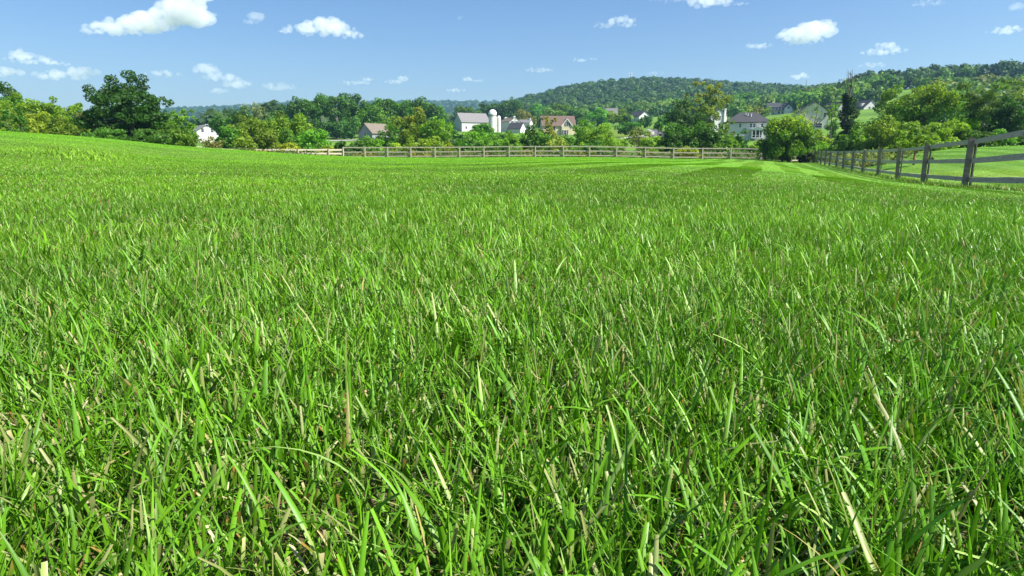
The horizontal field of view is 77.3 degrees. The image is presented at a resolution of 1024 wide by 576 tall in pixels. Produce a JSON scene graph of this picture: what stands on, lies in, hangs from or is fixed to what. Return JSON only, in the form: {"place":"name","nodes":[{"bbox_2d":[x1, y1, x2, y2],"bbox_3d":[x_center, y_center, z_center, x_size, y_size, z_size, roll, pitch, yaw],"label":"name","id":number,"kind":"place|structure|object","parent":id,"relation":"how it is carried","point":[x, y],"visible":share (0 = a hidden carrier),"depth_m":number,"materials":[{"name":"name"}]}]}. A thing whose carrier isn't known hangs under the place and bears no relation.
{"place":"outdoors","nodes":[
{"label":"outdoors","id":0,"kind":"place"},
{"bbox_2d":[0,88,1023,575],"bbox_3d":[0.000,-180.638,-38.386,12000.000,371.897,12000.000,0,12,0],"label":"ground","id":1,"kind":"structure","parent":0,"point":[864,116],"depth_m":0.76,"materials":[{"name":"green plant"}]},
{"bbox_2d":[0,81,23,108],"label":"tree","id":2,"kind":"object","parent":1,"relation":"on","point":[5,90],"visible":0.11,"depth_m":96.14,"materials":[{"name":"green plant"}]},
{"bbox_2d":[0,107,32,130],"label":"bush","id":3,"kind":"object","parent":1,"relation":"on","point":[11,113],"visible":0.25,"depth_m":78.07,"materials":[{"name":"green plant"}]},
{"bbox_2d":[12,106,28,131],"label":"bush","id":4,"kind":"object","parent":1,"relation":"on","point":[19,118],"visible":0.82,"depth_m":63.78,"materials":[{"name":"green plant"}]},
{"bbox_2d":[0,91,53,132],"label":"bush","id":5,"kind":"object","parent":1,"relation":"on","point":[25,107],"visible":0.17,"depth_m":83.89,"materials":[{"name":"green plant"}]},
{"bbox_2d":[14,111,61,133],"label":"bush","id":6,"kind":"object","parent":1,"relation":"on","point":[36,124],"visible":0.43,"depth_m":74.57,"materials":[{"name":"green plant"}]},
{"bbox_2d":[30,96,90,133],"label":"bush","id":7,"kind":"object","parent":1,"relation":"on","point":[54,110],"visible":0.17,"depth_m":85.94,"materials":[{"name":"green plant"}]},
{"bbox_2d":[44,114,87,135],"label":"bush","id":8,"kind":"object","parent":1,"relation":"on","point":[67,127],"visible":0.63,"depth_m":72.84,"materials":[{"name":"green plant"}]},
{"bbox_2d":[79,127,127,139],"bbox_3d":[-40.672,-15.176,64.208,4.383,1.963,4.237,0,12,0],"label":"bush","id":9,"kind":"object","parent":1,"relation":"on","point":[101,132],"visible":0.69,"depth_m":63.42,"materials":[{"name":"green plant"}]},
{"bbox_2d":[69,70,186,136],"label":"tree","id":10,"kind":"object","parent":1,"relation":"on","point":[142,115],"visible":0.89,"depth_m":66.59,"materials":[{"name":"green plant"}]},
{"bbox_2d":[124,128,175,144],"bbox_3d":[-34.333,-14.096,60.380,4.450,1.956,4.778,-11,16,-43],"label":"bush","id":11,"kind":"object","parent":1,"relation":"on","point":[147,135],"visible":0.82,"depth_m":59.55,"materials":[{"name":"green plant"}]},
{"bbox_2d":[154,121,190,146],"bbox_3d":[-32.962,-14.779,62.198,3.322,2.901,3.502,0,12,0],"label":"bush","id":12,"kind":"object","parent":1,"relation":"on","point":[169,129],"visible":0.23,"depth_m":61.83,"materials":[{"name":"green plant"}]},
{"bbox_2d":[167,108,196,134],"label":"tree","id":13,"kind":"object","parent":1,"relation":"on","point":[190,125],"visible":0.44,"depth_m":75.49,"materials":[{"name":"green plant"}]},
{"bbox_2d":[169,128,199,146],"bbox_3d":[-29.975,-13.523,58.417,2.674,2.032,2.677,0,12,0],"label":"bush","id":14,"kind":"object","parent":1,"relation":"on","point":[181,139],"visible":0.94,"depth_m":58.16,"materials":[{"name":"green plant"}]},
{"bbox_2d":[191,124,218,142],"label":"house","id":15,"kind":"structure","parent":1,"relation":"on","point":[204,131],"depth_m":228.81,"materials":[{"name":"white paint"}]},
{"bbox_2d":[199,136,225,148],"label":"shrub","id":16,"kind":"object","parent":1,"relation":"on","point":[213,144],"visible":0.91,"depth_m":58.39,"materials":[{"name":"green plant"}]},
{"bbox_2d":[208,113,232,137],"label":"tree","id":17,"kind":"object","parent":1,"relation":"on","point":[216,122],"visible":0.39,"depth_m":162.50,"materials":[{"name":"green plant"}]},
{"bbox_2d":[214,126,242,148],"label":"bush","id":18,"kind":"object","parent":1,"relation":"on","point":[230,135],"visible":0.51,"depth_m":80.91,"materials":[{"name":"green plant"}]},
{"bbox_2d":[229,129,256,148],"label":"bush","id":19,"kind":"object","parent":1,"relation":"on","point":[244,141],"visible":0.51,"depth_m":79.10,"materials":[{"name":"green plant"}]},
{"bbox_2d":[226,107,260,136],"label":"tree","id":20,"kind":"object","parent":1,"relation":"on","point":[242,112],"visible":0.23,"depth_m":158.16,"materials":[{"name":"green plant"}]},
{"bbox_2d":[227,115,268,148],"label":"tree","id":21,"kind":"object","parent":1,"relation":"on","point":[252,125],"visible":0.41,"depth_m":92.60,"materials":[{"name":"green plant"}]},
{"bbox_2d":[242,102,269,123],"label":"tree","id":22,"kind":"object","parent":1,"relation":"on","point":[256,111],"visible":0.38,"depth_m":153.62,"materials":[{"name":"green plant"}]},
{"bbox_2d":[27,99,502,119],"bbox_3d":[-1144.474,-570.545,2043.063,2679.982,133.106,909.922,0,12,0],"label":"ridge wood","id":23,"kind":"object","parent":1,"relation":"on","point":[448,106],"visible":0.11,"depth_m":2073.87,"materials":[{"name":"green plant"}]},
{"bbox_2d":[250,127,281,151],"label":"bush","id":24,"kind":"object","parent":1,"relation":"on","point":[267,138],"visible":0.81,"depth_m":79.16,"materials":[{"name":"green plant"}]},
{"bbox_2d":[196,146,343,155],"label":"rail fence","id":25,"kind":"object","parent":1,"relation":"on","point":[328,150],"visible":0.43,"depth_m":76.19,"materials":[{"name":"beige wood"}]},
{"bbox_2d":[33,97,529,132],"bbox_3d":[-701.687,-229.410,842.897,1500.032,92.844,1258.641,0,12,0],"label":"valley wood","id":26,"kind":"object","parent":1,"relation":"on","point":[269,107],"visible":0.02,"depth_m":265.06,"materials":[{"name":"green plant"}]},
{"bbox_2d":[265,110,314,148],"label":"tree","id":27,"kind":"object","parent":1,"relation":"on","point":[298,124],"visible":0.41,"depth_m":92.52,"materials":[{"name":"green plant"}]},
{"bbox_2d":[275,127,306,145],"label":"bush","id":28,"kind":"object","parent":1,"relation":"on","point":[288,136],"visible":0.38,"depth_m":84.81,"materials":[{"name":"green plant"}]},
{"bbox_2d":[282,96,320,122],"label":"tree","id":29,"kind":"object","parent":1,"relation":"on","point":[302,106],"visible":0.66,"depth_m":226.53,"materials":[{"name":"green plant"}]},
{"bbox_2d":[296,128,331,152],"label":"bush","id":30,"kind":"object","parent":1,"relation":"on","point":[316,141],"visible":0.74,"depth_m":83.18,"materials":[{"name":"green plant"}]},
{"bbox_2d":[302,92,334,122],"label":"tree","id":31,"kind":"object","parent":1,"relation":"on","point":[316,112],"visible":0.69,"depth_m":228.44,"materials":[{"name":"green plant"}]},
{"bbox_2d":[320,121,345,138],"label":"tree","id":32,"kind":"object","parent":1,"relation":"on","point":[332,129],"visible":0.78,"depth_m":224.30,"materials":[{"name":"green plant"}]},
{"bbox_2d":[320,96,350,122],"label":"tree","id":33,"kind":"object","parent":1,"relation":"on","point":[334,113],"visible":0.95,"depth_m":228.80,"materials":[{"name":"green plant"}]},
{"bbox_2d":[338,116,360,138],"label":"tree","id":34,"kind":"object","parent":1,"relation":"on","point":[347,129],"visible":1,"depth_m":214.91,"materials":[{"name":"green plant"}]},
{"bbox_2d":[334,93,367,137],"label":"tree","id":35,"kind":"object","parent":1,"relation":"on","point":[354,106],"visible":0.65,"depth_m":233.48,"materials":[{"name":"green plant"}]},
{"bbox_2d":[350,97,385,121],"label":"tree","id":36,"kind":"object","parent":1,"relation":"on","point":[378,102],"visible":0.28,"depth_m":235.37,"materials":[{"name":"green plant"}]},
{"bbox_2d":[349,104,389,128],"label":"tree","id":37,"kind":"object","parent":1,"relation":"on","point":[374,111],"visible":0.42,"depth_m":229.09,"materials":[{"name":"green plant"}]},
{"bbox_2d":[357,123,387,139],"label":"house","id":38,"kind":"structure","parent":1,"relation":"on","point":[370,129],"depth_m":206.02,"materials":[{"name":"beige"}]},
{"bbox_2d":[365,138,385,155],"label":"bush","id":39,"kind":"object","parent":1,"relation":"on","point":[370,143],"visible":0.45,"depth_m":89.44,"materials":[{"name":"green plant"}]},
{"bbox_2d":[384,122,398,155],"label":"tree","id":40,"kind":"object","parent":1,"relation":"on","point":[391,137],"visible":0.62,"depth_m":95.11,"materials":[{"name":"green plant"}]},
{"bbox_2d":[387,99,415,128],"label":"tree","id":41,"kind":"object","parent":1,"relation":"on","point":[395,107],"visible":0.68,"depth_m":236.89,"materials":[{"name":"green plant"}]},
{"bbox_2d":[389,136,418,155],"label":"bush","id":42,"kind":"object","parent":1,"relation":"on","point":[409,142],"visible":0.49,"depth_m":85.05,"materials":[{"name":"green plant"}]},
{"bbox_2d":[388,106,428,146],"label":"tree","id":43,"kind":"object","parent":1,"relation":"on","point":[408,123],"visible":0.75,"depth_m":107.62,"materials":[{"name":"green plant"}]},
{"bbox_2d":[399,96,430,124],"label":"tree","id":44,"kind":"object","parent":1,"relation":"on","point":[418,103],"visible":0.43,"depth_m":238.68,"materials":[{"name":"green plant"}]},
{"bbox_2d":[412,135,440,155],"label":"bush","id":45,"kind":"object","parent":1,"relation":"on","point":[427,142],"visible":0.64,"depth_m":85.10,"materials":[{"name":"green plant"}]},
{"bbox_2d":[421,102,448,129],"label":"tree","id":46,"kind":"object","parent":1,"relation":"on","point":[439,111],"visible":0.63,"depth_m":237.24,"materials":[{"name":"green plant"}]},
{"bbox_2d":[418,116,453,148],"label":"tree","id":47,"kind":"object","parent":1,"relation":"on","point":[430,126],"visible":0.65,"depth_m":103.39,"materials":[{"name":"green plant"}]},
{"bbox_2d":[453,113,488,130],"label":"barn","id":48,"kind":"structure","parent":1,"relation":"on","point":[464,121],"depth_m":315.75,"materials":[{"name":"grey"}]},
{"bbox_2d":[468,130,487,149],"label":"bush","id":49,"kind":"object","parent":1,"relation":"on","point":[479,137],"visible":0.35,"depth_m":106.68,"materials":[{"name":"green plant"}]},
{"bbox_2d":[465,122,496,137],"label":"tree","id":50,"kind":"object","parent":1,"relation":"on","point":[485,127],"visible":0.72,"depth_m":144.43,"materials":[{"name":"green plant"}]},
{"bbox_2d":[488,109,500,131],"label":"silo","id":51,"kind":"object","parent":1,"relation":"on","point":[494,120],"visible":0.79,"depth_m":310.69,"materials":[{"name":"white metal"}]},
{"bbox_2d":[478,99,524,119],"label":"tree","id":52,"kind":"object","parent":1,"relation":"on","point":[508,109],"visible":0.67,"depth_m":400.18,"materials":[{"name":"green plant"}]},
{"bbox_2d":[0,162,1023,575],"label":"dry straw","id":53,"kind":"object","parent":1,"relation":"on","point":[294,550],"visible":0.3,"depth_m":0.74,"materials":[{"name":"plant"}]},
{"bbox_2d":[507,122,525,132],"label":"outbuilding","id":54,"kind":"structure","parent":1,"relation":"on","point":[516,127],"depth_m":289.38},
{"bbox_2d":[519,124,539,154],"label":"tree","id":55,"kind":"object","parent":1,"relation":"on","point":[531,133],"visible":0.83,"depth_m":89.17,"materials":[{"name":"green plant"}]},
{"bbox_2d":[526,102,551,128],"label":"tree","id":56,"kind":"object","parent":1,"relation":"on","point":[537,108],"visible":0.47,"depth_m":394.99,"materials":[{"name":"green plant"}]},
{"bbox_2d":[538,116,558,151],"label":"tree","id":57,"kind":"object","parent":1,"relation":"on","point":[551,132],"visible":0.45,"depth_m":108.24,"materials":[{"name":"green plant"}]},
{"bbox_2d":[539,116,575,135],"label":"house","id":58,"kind":"structure","parent":1,"relation":"on","point":[562,125],"depth_m":221.69,"materials":[{"name":"brown"}]},
{"bbox_2d":[541,103,573,115],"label":"tree","id":59,"kind":"object","parent":1,"relation":"on","point":[559,110],"visible":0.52,"depth_m":364.37,"materials":[{"name":"green plant"}]},
{"bbox_2d":[545,137,569,154],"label":"bush","id":60,"kind":"object","parent":1,"relation":"on","point":[560,142],"visible":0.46,"depth_m":87.30,"materials":[{"name":"green plant"}]},
{"bbox_2d":[342,146,810,161],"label":"board fence","id":61,"kind":"object","parent":1,"relation":"on","point":[563,155],"visible":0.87,"depth_m":77.33,"materials":[{"name":"beige wood"}]},
{"bbox_2d":[567,107,590,125],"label":"tree","id":62,"kind":"object","parent":1,"relation":"on","point":[579,116],"visible":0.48,"depth_m":356.96,"materials":[{"name":"green plant"}]},
{"bbox_2d":[572,119,598,147],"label":"tree","id":63,"kind":"object","parent":1,"relation":"on","point":[578,130],"visible":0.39,"depth_m":108.51,"materials":[{"name":"green plant"}]},
{"bbox_2d":[233,146,939,166],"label":"weeds","id":64,"kind":"object","parent":1,"relation":"on","point":[871,156],"visible":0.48,"depth_m":79.18,"materials":[{"name":"green plant"}]},
{"bbox_2d":[577,140,611,154],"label":"bush","id":65,"kind":"object","parent":1,"relation":"on","point":[597,143],"visible":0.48,"depth_m":81.24,"materials":[{"name":"green plant"}]},
{"bbox_2d":[585,107,609,125],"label":"tree","id":66,"kind":"object","parent":1,"relation":"on","point":[599,114],"visible":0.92,"depth_m":317.94,"materials":[{"name":"green plant"}]},
{"bbox_2d":[576,122,622,153],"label":"bush","id":67,"kind":"object","parent":1,"relation":"on","point":[602,136],"visible":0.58,"depth_m":86.93,"materials":[{"name":"green plant"}]},
{"bbox_2d":[605,108,633,124],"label":"tree","id":68,"kind":"object","parent":1,"relation":"on","point":[612,118],"visible":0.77,"depth_m":288.28,"materials":[{"name":"green plant"}]},
{"bbox_2d":[614,122,641,135],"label":"tree","id":69,"kind":"object","parent":1,"relation":"on","point":[626,128],"visible":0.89,"depth_m":158.49,"materials":[{"name":"green plant"}]},
{"bbox_2d":[626,127,652,153],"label":"tree","id":70,"kind":"object","parent":1,"relation":"on","point":[636,140],"visible":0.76,"depth_m":101.03,"materials":[{"name":"green plant"}]},
{"bbox_2d":[639,135,668,155],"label":"bush","id":71,"kind":"object","parent":1,"relation":"on","point":[644,143],"visible":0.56,"depth_m":88.95,"materials":[{"name":"green plant"}]},
{"bbox_2d":[657,122,692,156],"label":"tree","id":72,"kind":"object","parent":1,"relation":"on","point":[669,140],"visible":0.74,"depth_m":88.74,"materials":[{"name":"green plant"}]},
{"bbox_2d":[659,99,705,139],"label":"tree","id":73,"kind":"object","parent":1,"relation":"on","point":[676,114],"visible":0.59,"depth_m":119.83,"materials":[{"name":"green plant"}]},
{"bbox_2d":[674,120,711,155],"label":"bush","id":74,"kind":"object","parent":1,"relation":"on","point":[693,138],"visible":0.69,"depth_m":88.56,"materials":[{"name":"green plant"}]},
{"bbox_2d":[503,76,897,111],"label":"hillside wood","id":75,"kind":"object","parent":1,"relation":"on","point":[644,88],"visible":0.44,"depth_m":695.48,"materials":[{"name":"green plant"}]},
{"bbox_2d":[679,80,734,129],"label":"tree","id":76,"kind":"object","parent":1,"relation":"on","point":[710,111],"visible":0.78,"depth_m":124.31,"materials":[{"name":"green plant"}]},
{"bbox_2d":[703,123,723,155],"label":"bush","id":77,"kind":"object","parent":1,"relation":"on","point":[711,140],"visible":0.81,"depth_m":87.14,"materials":[{"name":"green plant"}]},
{"bbox_2d":[712,133,740,156],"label":"bush","id":78,"kind":"object","parent":1,"relation":"on","point":[730,142],"visible":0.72,"depth_m":85.17,"materials":[{"name":"green plant"}]},
{"bbox_2d":[576,72,904,121],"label":"slope wood","id":79,"kind":"object","parent":1,"relation":"on","point":[877,84],"visible":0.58,"depth_m":347.57,"materials":[{"name":"green plant"}]},
{"bbox_2d":[733,128,750,152],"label":"tree","id":80,"kind":"object","parent":1,"relation":"on","point":[743,144],"visible":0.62,"depth_m":93.36,"materials":[{"name":"green plant"}]},
{"bbox_2d":[725,112,770,140],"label":"house","id":81,"kind":"structure","parent":1,"relation":"on","point":[753,123],"depth_m":164.04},
{"bbox_2d":[766,103,791,114],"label":"house","id":82,"kind":"structure","parent":1,"relation":"on","point":[780,108],"depth_m":363.66,"materials":[{"name":"grey"}]},
{"bbox_2d":[756,114,818,161],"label":"tree","id":83,"kind":"object","parent":1,"relation":"on","point":[783,142],"visible":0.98,"depth_m":72.39,"materials":[{"name":"green plant"}]},
{"bbox_2d":[780,90,804,111],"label":"tree","id":84,"kind":"object","parent":1,"relation":"on","point":[791,98],"visible":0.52,"depth_m":363.05,"materials":[{"name":"green plant"}]},
{"bbox_2d":[791,100,834,129],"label":"tree","id":85,"kind":"object","parent":1,"relation":"on","point":[812,117],"visible":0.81,"depth_m":116.20,"materials":[{"name":"green plant"}]},
{"bbox_2d":[794,101,840,128],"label":"house","id":86,"kind":"structure","parent":1,"relation":"on","point":[824,121],"depth_m":188.78,"materials":[{"name":"grey"}]},
{"bbox_2d":[826,134,861,153],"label":"bush","id":87,"kind":"object","parent":1,"relation":"on","point":[833,146],"visible":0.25,"depth_m":77.91,"materials":[{"name":"green plant"}]},
{"bbox_2d":[832,69,859,142],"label":"tree","id":88,"kind":"object","parent":1,"relation":"on","point":[850,109],"visible":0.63,"depth_m":96.06,"materials":[{"name":"green plant"}]},
{"bbox_2d":[836,120,873,156],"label":"bush","id":89,"kind":"object","parent":1,"relation":"on","point":[856,130],"visible":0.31,"depth_m":73.76,"materials":[{"name":"green plant"}]},
{"bbox_2d":[856,99,878,109],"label":"house","id":90,"kind":"structure","parent":1,"relation":"on","point":[865,104],"depth_m":270.95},
{"bbox_2d":[851,133,886,154],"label":"bush","id":91,"kind":"object","parent":1,"relation":"on","point":[866,142],"visible":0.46,"depth_m":67.73,"materials":[{"name":"green plant"}]},
{"bbox_2d":[852,115,898,149],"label":"bush","id":92,"kind":"object","parent":1,"relation":"on","point":[883,132],"visible":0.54,"depth_m":67.62,"materials":[{"name":"green plant"}]},
{"bbox_2d":[861,84,915,133],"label":"tree","id":93,"kind":"object","parent":1,"relation":"on","point":[890,94],"visible":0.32,"depth_m":88.22,"materials":[{"name":"green plant"}]},
{"bbox_2d":[885,121,937,146],"bbox_3d":[40.402,-15.104,64.436,4.764,3.383,4.059,3,12,15],"label":"bush","id":94,"kind":"object","parent":1,"relation":"on","point":[926,128],"visible":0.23,"depth_m":63.67,"materials":[{"name":"green plant"}]},
{"bbox_2d":[894,126,938,164],"bbox_3d":[23.472,-8.099,37.163,2.311,2.473,2.100,-12,17,-44],"label":"tree","id":95,"kind":"object","parent":1,"relation":"on","point":[920,138],"visible":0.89,"depth_m":36.84,"materials":[{"name":"green plant"}]},
{"bbox_2d":[812,130,1023,187],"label":"board fence","id":96,"kind":"object","parent":1,"relation":"on","point":[968,160],"visible":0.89,"depth_m":20.12,"materials":[{"name":"grey wood"}]},
{"bbox_2d":[890,80,961,134],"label":"tree","id":97,"kind":"object","parent":1,"relation":"on","point":[935,100],"visible":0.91,"depth_m":72.26,"materials":[{"name":"green plant"}]},
{"bbox_2d":[852,58,1023,88],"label":"hilltop wood","id":98,"kind":"object","parent":1,"relation":"on","point":[1009,68],"visible":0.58,"depth_m":369.57,"materials":[{"name":"green plant"}]},
{"bbox_2d":[923,119,970,148],"bbox_3d":[43.583,-15.359,64.254,4.057,3.305,4.111,-7,14,-31],"label":"bush","id":99,"kind":"object","parent":1,"relation":"on","point":[948,128],"visible":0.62,"depth_m":63.36,"materials":[{"name":"green plant"}]},
{"bbox_2d":[940,112,986,147],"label":"bush","id":100,"kind":"object","parent":1,"relation":"on","point":[974,124],"visible":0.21,"depth_m":70.92,"materials":[{"name":"green plant"}]},
{"bbox_2d":[910,73,1023,126],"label":"slope wood","id":101,"kind":"object","parent":1,"relation":"on","point":[980,84],"visible":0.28,"depth_m":271.98,"materials":[{"name":"green plant"}]},
{"bbox_2d":[972,131,999,146],"bbox_3d":[42.967,-13.460,58.389,2.556,1.674,2.414,6,14,27],"label":"bush","id":102,"kind":"object","parent":1,"relation":"on","point":[985,134],"visible":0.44,"depth_m":57.84,"materials":[{"name":"green plant"}]},
{"bbox_2d":[954,78,1023,126],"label":"tree","id":103,"kind":"object","parent":1,"relation":"on","point":[979,102],"visible":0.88,"depth_m":68.94,"materials":[{"name":"green plant"}]},
{"bbox_2d":[980,95,1023,132],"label":"tree","id":104,"kind":"object","parent":1,"relation":"on","point":[1008,117],"visible":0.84,"depth_m":65.29,"materials":[{"name":"green plant"}]},
{"bbox_2d":[992,128,1019,146],"bbox_3d":[44.692,-13.653,58.470,2.440,1.894,2.675,0,12,0],"label":"bush","id":105,"kind":"object","parent":1,"relation":"on","point":[1013,141],"visible":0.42,"depth_m":58.17,"materials":[{"name":"green plant"}]},
{"bbox_2d":[989,85,1023,126],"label":"tree","id":106,"kind":"object","parent":1,"relation":"on","point":[1019,95],"visible":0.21,"depth_m":124.44,"materials":[{"name":"green plant"}]},
{"bbox_2d":[0,0,1023,110],"label":"sky","id":107,"kind":"structure","parent":0,"point":[203,53],"materials":[{"name":"blue"}]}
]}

